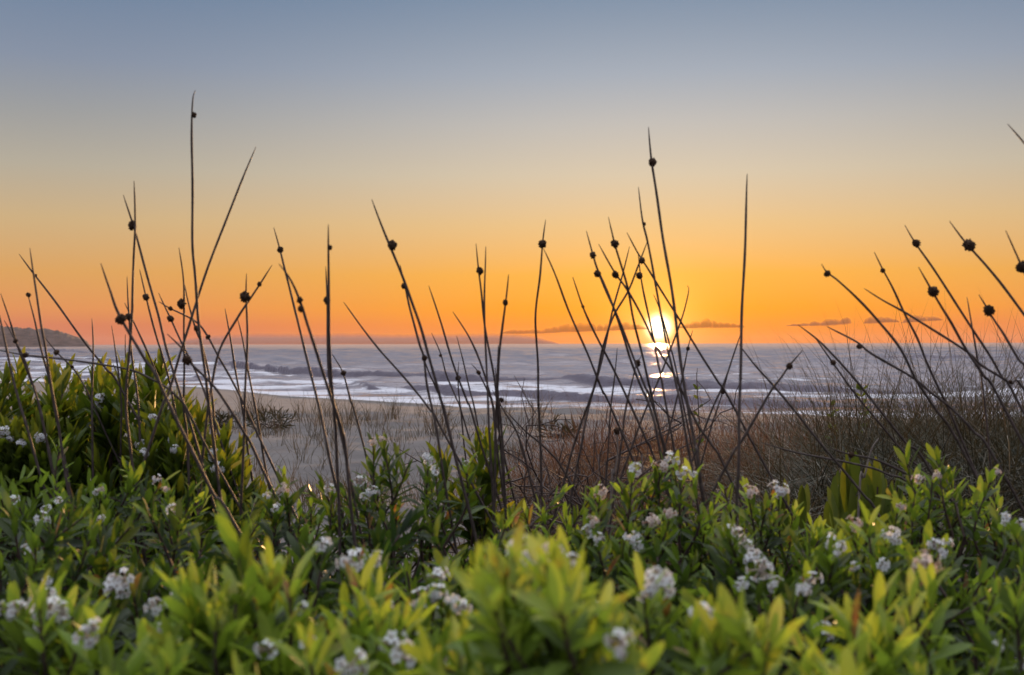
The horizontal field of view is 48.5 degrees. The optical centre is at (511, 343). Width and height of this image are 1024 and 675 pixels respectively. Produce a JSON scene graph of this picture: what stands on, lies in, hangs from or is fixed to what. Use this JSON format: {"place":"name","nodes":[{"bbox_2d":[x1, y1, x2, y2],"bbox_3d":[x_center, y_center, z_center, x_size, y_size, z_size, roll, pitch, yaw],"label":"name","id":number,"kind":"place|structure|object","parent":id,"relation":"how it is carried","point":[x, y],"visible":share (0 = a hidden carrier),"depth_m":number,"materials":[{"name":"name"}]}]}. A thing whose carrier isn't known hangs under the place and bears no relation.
{"place":"outdoors","nodes":[
{"label":"outdoors","id":0,"kind":"place"},
{"bbox_2d":[0,325,91,346],"bbox_3d":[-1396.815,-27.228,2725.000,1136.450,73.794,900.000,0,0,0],"label":"headland","id":1,"kind":"structure","parent":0,"point":[26,337],"depth_m":2351.60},
{"bbox_2d":[167,337,554,344],"bbox_3d":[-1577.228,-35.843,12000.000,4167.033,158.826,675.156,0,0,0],"label":"cloud","id":2,"kind":"structure","parent":0,"point":[336,340],"depth_m":11695.23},
{"bbox_2d":[185,385,559,574],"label":"sparse grass","id":3,"kind":"structure","parent":0,"point":[393,415],"depth_m":11.10,"materials":[{"name":"plant"}]},
{"bbox_2d":[0,380,1022,626],"bbox_3d":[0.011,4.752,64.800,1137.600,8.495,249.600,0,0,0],"label":"sand","id":4,"kind":"structure","parent":0,"point":[418,446],"depth_m":11.78,"materials":[{"name":"sand"}]},
{"bbox_2d":[0,317,48,496],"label":"rush","id":5,"kind":"object","parent":4,"relation":"on","point":[23,415],"visible":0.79,"depth_m":2.02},
{"bbox_2d":[4,320,58,496],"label":"rush","id":6,"kind":"object","parent":4,"relation":"on","point":[40,409],"visible":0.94,"depth_m":2.17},
{"bbox_2d":[0,346,90,582],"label":"olive shrub","id":7,"kind":"object","parent":4,"relation":"on","point":[29,410],"visible":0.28,"depth_m":2.53,"materials":[{"name":"green plant"}]},
{"bbox_2d":[30,249,83,579],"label":"rush","id":8,"kind":"object","parent":4,"relation":"on","point":[54,402],"visible":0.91,"depth_m":1.95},
{"bbox_2d":[0,352,135,571],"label":"olive shrub","id":9,"kind":"object","parent":4,"relation":"on","point":[101,377],"visible":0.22,"depth_m":2.53,"materials":[{"name":"green plant"}]},
{"bbox_2d":[0,568,144,674],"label":"flowering shrub","id":10,"kind":"object","parent":4,"relation":"on","point":[58,648],"visible":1,"depth_m":1.01,"materials":[{"name":"green plant"}]},
{"bbox_2d":[0,486,155,668],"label":"flowering shrub","id":11,"kind":"object","parent":4,"relation":"on","point":[57,538],"visible":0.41,"depth_m":1.52,"materials":[{"name":"green plant"}]},
{"bbox_2d":[0,432,155,673],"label":"flowering shrub","id":12,"kind":"object","parent":4,"relation":"on","point":[14,496],"visible":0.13,"depth_m":1.99,"materials":[{"name":"green plant"}]},
{"bbox_2d":[91,321,96,544],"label":"rush","id":13,"kind":"object","parent":4,"relation":"on","point":[92,437],"visible":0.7,"depth_m":2.40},
{"bbox_2d":[0,348,216,589],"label":"olive shrub","id":14,"kind":"object","parent":4,"relation":"on","point":[148,389],"visible":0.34,"depth_m":2.46,"materials":[{"name":"green plant"}]},
{"bbox_2d":[19,254,216,569],"bbox_3d":[-0.781,0.372,2.444,0.539,1.127,0.018,0,0,-2],"label":"rush","id":15,"kind":"object","parent":4,"relation":"on","point":[87,346],"visible":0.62,"depth_m":2.44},
{"bbox_2d":[0,350,258,540],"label":"rush","id":16,"kind":"object","parent":4,"relation":"on","point":[25,355],"visible":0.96,"depth_m":2.07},
{"bbox_2d":[125,183,146,564],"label":"rush","id":17,"kind":"object","parent":4,"relation":"on","point":[126,388],"visible":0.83,"depth_m":2.01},
{"bbox_2d":[125,278,147,560],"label":"rush","id":18,"kind":"object","parent":4,"relation":"on","point":[128,315],"visible":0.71,"depth_m":2.33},
{"bbox_2d":[88,632,194,674],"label":"flowering shrub","id":19,"kind":"object","parent":4,"relation":"on","point":[168,661],"visible":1,"depth_m":0.75,"materials":[{"name":"green plant"}]},
{"bbox_2d":[0,493,291,673],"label":"flowering shrub","id":20,"kind":"object","parent":4,"relation":"on","point":[126,593],"visible":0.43,"depth_m":1.46,"materials":[{"name":"green plant"}]},
{"bbox_2d":[20,456,286,651],"bbox_3d":[-0.617,0.576,1.951,0.493,0.767,0.417,0,0,0],"label":"flowering shrub","id":21,"kind":"object","parent":4,"relation":"on","point":[146,494],"visible":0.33,"depth_m":1.89,"materials":[{"name":"green plant"}]},
{"bbox_2d":[118,593,194,674],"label":"flowering shrub","id":22,"kind":"object","parent":4,"relation":"on","point":[158,610],"visible":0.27,"depth_m":1.07,"materials":[{"name":"green plant"}]},
{"bbox_2d":[123,195,217,513],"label":"rush","id":23,"kind":"object","parent":4,"relation":"on","point":[131,224],"visible":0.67,"depth_m":2.10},
{"bbox_2d":[139,269,210,591],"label":"rush","id":24,"kind":"object","parent":4,"relation":"on","point":[146,297],"visible":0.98,"depth_m":2.33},
{"bbox_2d":[83,379,267,577],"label":"olive shrub","id":25,"kind":"object","parent":4,"relation":"on","point":[199,419],"visible":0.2,"depth_m":2.35,"materials":[{"name":"green plant"}]},
{"bbox_2d":[101,264,258,563],"bbox_3d":[-0.398,0.426,1.756,0.484,1.102,0.019,0,0,3],"label":"rush","id":26,"kind":"object","parent":4,"relation":"on","point":[121,319],"visible":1,"depth_m":1.76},
{"bbox_2d":[177,249,190,546],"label":"rush","id":27,"kind":"object","parent":4,"relation":"on","point":[181,303],"visible":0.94,"depth_m":2.20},
{"bbox_2d":[117,147,255,552],"bbox_3d":[-0.627,0.308,1.981,0.356,1.314,0.032,0,0,-8],"label":"rush","id":28,"kind":"object","parent":4,"relation":"on","point":[183,343],"visible":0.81,"depth_m":1.99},
{"bbox_2d":[190,91,226,547],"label":"rush","id":29,"kind":"object","parent":4,"relation":"on","point":[193,114],"visible":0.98,"depth_m":1.95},
{"bbox_2d":[158,293,263,568],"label":"rush","id":30,"kind":"object","parent":4,"relation":"on","point":[170,318],"visible":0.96,"depth_m":2.30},
{"bbox_2d":[154,418,279,590],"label":"olive shrub","id":31,"kind":"object","parent":4,"relation":"on","point":[226,434],"visible":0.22,"depth_m":2.32,"materials":[{"name":"green plant"}]},
{"bbox_2d":[192,265,271,552],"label":"rush","id":32,"kind":"object","parent":4,"relation":"on","point":[259,284],"visible":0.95,"depth_m":2.10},
{"bbox_2d":[113,502,353,663],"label":"flowering shrub","id":33,"kind":"object","parent":4,"relation":"on","point":[227,559],"visible":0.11,"depth_m":1.54,"materials":[{"name":"green plant"}]},
{"bbox_2d":[167,334,299,545],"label":"rush","id":34,"kind":"object","parent":4,"relation":"on","point":[187,360],"visible":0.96,"depth_m":1.92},
{"bbox_2d":[160,302,322,577],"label":"rush","id":35,"kind":"object","parent":4,"relation":"on","point":[207,336],"visible":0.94,"depth_m":2.37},
{"bbox_2d":[225,310,260,540],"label":"rush","id":36,"kind":"object","parent":4,"relation":"on","point":[247,446],"visible":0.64,"depth_m":2.46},
{"bbox_2d":[239,273,250,521],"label":"rush","id":37,"kind":"object","parent":4,"relation":"on","point":[245,297],"visible":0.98,"depth_m":2.05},
{"bbox_2d":[238,320,281,550],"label":"rush","id":38,"kind":"object","parent":4,"relation":"on","point":[257,419],"visible":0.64,"depth_m":2.37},
{"bbox_2d":[135,500,391,674],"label":"flowering shrub","id":39,"kind":"object","parent":4,"relation":"on","point":[258,612],"visible":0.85,"depth_m":0.92,"materials":[{"name":"green plant"}]},
{"bbox_2d":[246,404,297,429],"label":"crest bush","id":40,"kind":"object","parent":4,"relation":"on","point":[264,419],"visible":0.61,"depth_m":12.48,"materials":[{"name":"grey plant"}]},
{"bbox_2d":[208,465,359,614],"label":"flowering shrub","id":41,"kind":"object","parent":4,"relation":"on","point":[287,502],"visible":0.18,"depth_m":1.94,"materials":[{"name":"green plant"}]},
{"bbox_2d":[232,620,343,674],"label":"flowering shrub","id":42,"kind":"object","parent":4,"relation":"on","point":[309,664],"visible":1,"depth_m":0.76,"materials":[{"name":"green plant"}]},
{"bbox_2d":[273,227,346,531],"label":"rush","id":43,"kind":"object","parent":4,"relation":"on","point":[280,250],"visible":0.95,"depth_m":2.07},
{"bbox_2d":[279,264,356,549],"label":"rush","id":44,"kind":"object","parent":4,"relation":"on","point":[300,307],"visible":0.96,"depth_m":1.73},
{"bbox_2d":[327,224,341,573],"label":"rush","id":45,"kind":"object","parent":4,"relation":"on","point":[329,247],"visible":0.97,"depth_m":1.86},
{"bbox_2d":[323,267,366,562],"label":"rush","id":46,"kind":"object","parent":4,"relation":"on","point":[352,489],"visible":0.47,"depth_m":1.93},
{"bbox_2d":[258,431,480,602],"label":"flowering shrub","id":47,"kind":"object","parent":4,"relation":"on","point":[372,510],"visible":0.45,"depth_m":2.05,"materials":[{"name":"green plant"}]},
{"bbox_2d":[284,505,466,638],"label":"flowering shrub","id":48,"kind":"object","parent":4,"relation":"on","point":[327,545],"visible":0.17,"depth_m":1.51,"materials":[{"name":"green plant"}]},
{"bbox_2d":[279,550,479,674],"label":"flowering shrub","id":49,"kind":"object","parent":4,"relation":"on","point":[373,628],"visible":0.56,"depth_m":0.98,"materials":[{"name":"green plant"}]},
{"bbox_2d":[325,540,502,674],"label":"flowering shrub","id":50,"kind":"object","parent":4,"relation":"on","point":[441,613],"visible":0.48,"depth_m":1.12,"materials":[{"name":"green plant"}]},
{"bbox_2d":[344,303,504,547],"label":"rush","id":51,"kind":"object","parent":4,"relation":"on","point":[437,420],"visible":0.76,"depth_m":2.22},
{"bbox_2d":[372,200,477,543],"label":"rush","id":52,"kind":"object","parent":4,"relation":"on","point":[392,245],"visible":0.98,"depth_m":1.89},
{"bbox_2d":[400,265,457,551],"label":"rush","id":53,"kind":"object","parent":4,"relation":"on","point":[424,358],"visible":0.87,"depth_m":2.08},
{"bbox_2d":[334,500,528,674],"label":"flowering shrub","id":54,"kind":"object","parent":4,"relation":"on","point":[439,557],"visible":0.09,"depth_m":1.52,"materials":[{"name":"green plant"}]},
{"bbox_2d":[417,623,482,674],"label":"flowering shrub","id":55,"kind":"object","parent":4,"relation":"on","point":[431,661],"visible":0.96,"depth_m":0.70,"materials":[{"name":"green plant"}]},
{"bbox_2d":[429,287,504,522],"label":"rush","id":56,"kind":"object","parent":4,"relation":"on","point":[477,432],"visible":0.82,"depth_m":2.26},
{"bbox_2d":[420,423,529,573],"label":"leafy shoot","id":57,"kind":"object","parent":4,"relation":"on","point":[481,478],"visible":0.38,"depth_m":2.28,"materials":[{"name":"green plant"}]},
{"bbox_2d":[453,312,504,514],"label":"rush","id":58,"kind":"object","parent":4,"relation":"on","point":[491,400],"visible":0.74,"depth_m":2.24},
{"bbox_2d":[483,247,495,535],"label":"rush","id":59,"kind":"object","parent":4,"relation":"on","point":[489,437],"visible":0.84,"depth_m":2.09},
{"bbox_2d":[476,245,504,510],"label":"rush","id":60,"kind":"object","parent":4,"relation":"on","point":[479,271],"visible":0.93,"depth_m":2.13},
{"bbox_2d":[343,403,650,597],"bbox_3d":[-0.041,0.539,3.279,0.969,0.766,0.768,0,0,22],"label":"twiggy bush","id":61,"kind":"object","parent":4,"relation":"on","point":[548,495],"visible":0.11,"depth_m":3.20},
{"bbox_2d":[492,274,508,539],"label":"rush","id":62,"kind":"object","parent":4,"relation":"on","point":[505,302],"visible":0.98,"depth_m":2.04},
{"bbox_2d":[495,368,508,531],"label":"rush","id":63,"kind":"object","parent":4,"relation":"on","point":[500,399],"visible":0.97,"depth_m":2.14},
{"bbox_2d":[394,520,664,674],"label":"flowering shrub","id":64,"kind":"object","parent":4,"relation":"on","point":[556,618],"visible":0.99,"depth_m":0.72,"materials":[{"name":"green plant"}]},
{"bbox_2d":[534,220,545,535],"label":"rush","id":65,"kind":"object","parent":4,"relation":"on","point":[542,243],"visible":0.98,"depth_m":2.22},
{"bbox_2d":[438,451,673,639],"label":"flowering shrub","id":66,"kind":"object","parent":4,"relation":"on","point":[633,471],"visible":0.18,"depth_m":1.90,"materials":[{"name":"green plant"}]},
{"bbox_2d":[533,410,585,438],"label":"crest bush","id":67,"kind":"object","parent":4,"relation":"on","point":[566,429],"visible":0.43,"depth_m":10.99,"materials":[{"name":"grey plant"}]},
{"bbox_2d":[399,368,738,592],"bbox_3d":[0.118,0.627,3.420,1.113,1.102,0.967,0,0,0],"label":"twiggy bush","id":68,"kind":"object","parent":4,"relation":"on","point":[537,491],"visible":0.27,"depth_m":3.37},
{"bbox_2d":[564,246,629,529],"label":"rush","id":69,"kind":"object","parent":4,"relation":"on","point":[576,469],"visible":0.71,"depth_m":2.36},
{"bbox_2d":[549,243,646,533],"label":"rush","id":70,"kind":"object","parent":4,"relation":"on","point":[583,416],"visible":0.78,"depth_m":2.18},
{"bbox_2d":[543,248,660,525],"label":"rush","id":71,"kind":"object","parent":4,"relation":"on","point":[600,386],"visible":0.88,"depth_m":2.17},
{"bbox_2d":[464,419,742,556],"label":"twiggy bush","id":72,"kind":"object","parent":4,"relation":"on","point":[574,504],"visible":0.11,"depth_m":3.27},
{"bbox_2d":[486,525,736,674],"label":"flowering shrub","id":73,"kind":"object","parent":4,"relation":"on","point":[664,609],"visible":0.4,"depth_m":0.96,"materials":[{"name":"green plant"}]},
{"bbox_2d":[572,277,668,496],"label":"rush","id":74,"kind":"object","parent":4,"relation":"on","point":[623,390],"visible":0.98,"depth_m":2.18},
{"bbox_2d":[608,357,640,538],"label":"rush","id":75,"kind":"object","parent":4,"relation":"on","point":[638,362],"visible":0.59,"depth_m":2.26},
{"bbox_2d":[586,231,670,505],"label":"rush","id":76,"kind":"object","parent":4,"relation":"on","point":[592,254],"visible":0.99,"depth_m":2.04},
{"bbox_2d":[594,264,701,568],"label":"rush","id":77,"kind":"object","parent":4,"relation":"on","point":[597,272],"visible":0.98,"depth_m":2.04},
{"bbox_2d":[608,217,688,554],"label":"rush","id":78,"kind":"object","parent":4,"relation":"on","point":[614,243],"visible":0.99,"depth_m":2.10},
{"bbox_2d":[611,285,688,504],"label":"rush","id":79,"kind":"object","parent":4,"relation":"on","point":[631,447],"visible":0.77,"depth_m":2.32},
{"bbox_2d":[556,504,752,668],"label":"flowering shrub","id":80,"kind":"object","parent":4,"relation":"on","point":[602,568],"visible":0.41,"depth_m":1.51,"materials":[{"name":"green plant"}]},
{"bbox_2d":[565,450,756,635],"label":"flowering shrub","id":81,"kind":"object","parent":4,"relation":"on","point":[654,491],"visible":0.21,"depth_m":1.90,"materials":[{"name":"green plant"}]},
{"bbox_2d":[636,256,686,526],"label":"rush","id":82,"kind":"object","parent":4,"relation":"on","point":[639,275],"visible":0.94,"depth_m":2.25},
{"bbox_2d":[638,187,706,554],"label":"rush","id":83,"kind":"object","parent":4,"relation":"on","point":[672,368],"visible":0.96,"depth_m":2.07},
{"bbox_2d":[648,127,714,579],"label":"rush","id":84,"kind":"object","parent":4,"relation":"on","point":[652,162],"visible":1,"depth_m":1.95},
{"bbox_2d":[599,245,777,573],"bbox_3d":[0.406,0.380,2.097,0.490,1.131,0.020,0,0,3],"label":"rush","id":85,"kind":"object","parent":4,"relation":"on","point":[615,274],"visible":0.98,"depth_m":2.10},
{"bbox_2d":[627,233,806,541],"bbox_3d":[0.480,0.366,2.180,0.530,1.151,0.034,0,0,-5],"label":"rush","id":86,"kind":"object","parent":4,"relation":"on","point":[641,260],"visible":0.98,"depth_m":2.18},
{"bbox_2d":[672,350,802,569],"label":"rush","id":87,"kind":"object","parent":4,"relation":"on","point":[789,365],"visible":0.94,"depth_m":1.98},
{"bbox_2d":[615,511,859,674],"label":"flowering shrub","id":88,"kind":"object","parent":4,"relation":"on","point":[730,568],"visible":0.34,"depth_m":1.40,"materials":[{"name":"green plant"}]},
{"bbox_2d":[658,584,818,674],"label":"flowering shrub","id":89,"kind":"object","parent":4,"relation":"on","point":[711,646],"visible":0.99,"depth_m":0.76,"materials":[{"name":"green plant"}]},
{"bbox_2d":[734,174,747,529],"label":"rush","id":90,"kind":"object","parent":4,"relation":"on","point":[740,383],"visible":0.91,"depth_m":1.89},
{"bbox_2d":[649,458,863,635],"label":"flowering shrub","id":91,"kind":"object","parent":4,"relation":"on","point":[766,536],"visible":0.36,"depth_m":1.82,"materials":[{"name":"green plant"}]},
{"bbox_2d":[767,478,809,571],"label":"broad leaved plant","id":92,"kind":"object","parent":4,"relation":"on","point":[803,495],"visible":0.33,"depth_m":2.59,"materials":[{"name":"green plant"}]},
{"bbox_2d":[739,344,880,517],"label":"rush","id":93,"kind":"object","parent":4,"relation":"on","point":[821,444],"visible":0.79,"depth_m":2.14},
{"bbox_2d":[803,646,872,674],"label":"flowering shrub","id":94,"kind":"object","parent":4,"relation":"on","point":[847,666],"visible":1,"depth_m":0.72,"materials":[{"name":"green plant"}]},
{"bbox_2d":[698,521,979,674],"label":"flowering shrub","id":95,"kind":"object","parent":4,"relation":"on","point":[806,588],"visible":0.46,"depth_m":1.33,"materials":[{"name":"green plant"}]},
{"bbox_2d":[818,451,924,592],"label":"broad leaved plant","id":96,"kind":"object","parent":4,"relation":"on","point":[842,501],"visible":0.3,"depth_m":2.67,"materials":[{"name":"green plant"}]},
{"bbox_2d":[782,562,982,674],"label":"flowering shrub","id":97,"kind":"object","parent":4,"relation":"on","point":[871,642],"visible":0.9,"depth_m":0.87,"materials":[{"name":"green plant"}]},
{"bbox_2d":[799,325,977,555],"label":"rush","id":98,"kind":"object","parent":4,"relation":"on","point":[876,406],"visible":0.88,"depth_m":2.03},
{"bbox_2d":[794,463,990,636],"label":"flowering shrub","id":99,"kind":"object","parent":4,"relation":"on","point":[916,515],"visible":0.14,"depth_m":1.80,"materials":[{"name":"green plant"}]},
{"bbox_2d":[817,341,968,552],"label":"rush","id":100,"kind":"object","parent":4,"relation":"on","point":[832,362],"visible":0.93,"depth_m":2.23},
{"bbox_2d":[780,549,1023,674],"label":"flowering shrub","id":101,"kind":"object","parent":4,"relation":"on","point":[989,641],"visible":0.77,"depth_m":1.07,"materials":[{"name":"green plant"}]},
{"bbox_2d":[796,490,1023,674],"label":"flowering shrub","id":102,"kind":"object","parent":4,"relation":"on","point":[889,553],"visible":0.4,"depth_m":1.40,"materials":[{"name":"green plant"}]},
{"bbox_2d":[821,264,999,515],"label":"rush","id":103,"kind":"object","parent":4,"relation":"on","point":[827,273],"visible":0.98,"depth_m":1.92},
{"bbox_2d":[827,326,1023,513],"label":"rush","id":104,"kind":"object","parent":4,"relation":"on","point":[859,346],"visible":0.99,"depth_m":2.01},
{"bbox_2d":[874,252,1002,533],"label":"rush","id":105,"kind":"object","parent":4,"relation":"on","point":[882,269],"visible":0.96,"depth_m":2.07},
{"bbox_2d":[864,288,1023,391],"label":"rush","id":106,"kind":"object","parent":4,"relation":"on","point":[962,348],"visible":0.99,"depth_m":1.93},
{"bbox_2d":[865,440,1023,661],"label":"flowering shrub","id":107,"kind":"object","parent":4,"relation":"on","point":[984,534],"visible":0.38,"depth_m":1.87,"materials":[{"name":"green plant"}]},
{"bbox_2d":[905,226,1023,414],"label":"rush","id":108,"kind":"object","parent":4,"relation":"on","point":[916,243],"visible":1,"depth_m":1.94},
{"bbox_2d":[918,267,1023,446],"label":"rush","id":109,"kind":"object","parent":4,"relation":"on","point":[932,291],"visible":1,"depth_m":1.91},
{"bbox_2d":[923,504,1023,674],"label":"flowering shrub","id":110,"kind":"object","parent":4,"relation":"on","point":[1002,571],"visible":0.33,"depth_m":1.46,"materials":[{"name":"green plant"}]},
{"bbox_2d":[967,298,994,502],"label":"rush","id":111,"kind":"object","parent":4,"relation":"on","point":[985,412],"visible":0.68,"depth_m":2.15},
{"bbox_2d":[949,221,1023,315],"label":"rush","id":112,"kind":"object","parent":4,"relation":"on","point":[969,245],"visible":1,"depth_m":1.86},
{"bbox_2d":[0,343,1023,418],"bbox_3d":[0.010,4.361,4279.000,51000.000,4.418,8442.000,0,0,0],"label":"sea","id":113,"kind":"structure","parent":0,"point":[370,369],"depth_m":195.58,"materials":[{"name":"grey liquid"}]},
{"bbox_2d":[0,0,1023,344],"label":"sky","id":114,"kind":"structure","parent":0,"point":[465,124],"materials":[{"name":"orange"}]},
{"bbox_2d":[292,359,992,611],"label":"brown grass","id":115,"kind":"structure","parent":0,"point":[593,479],"depth_m":4.91,"materials":[{"name":"plant"}]},
{"bbox_2d":[511,288,1023,581],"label":"dune grass","id":116,"kind":"structure","parent":0,"point":[1006,447],"depth_m":3.84,"materials":[{"name":"plant"}]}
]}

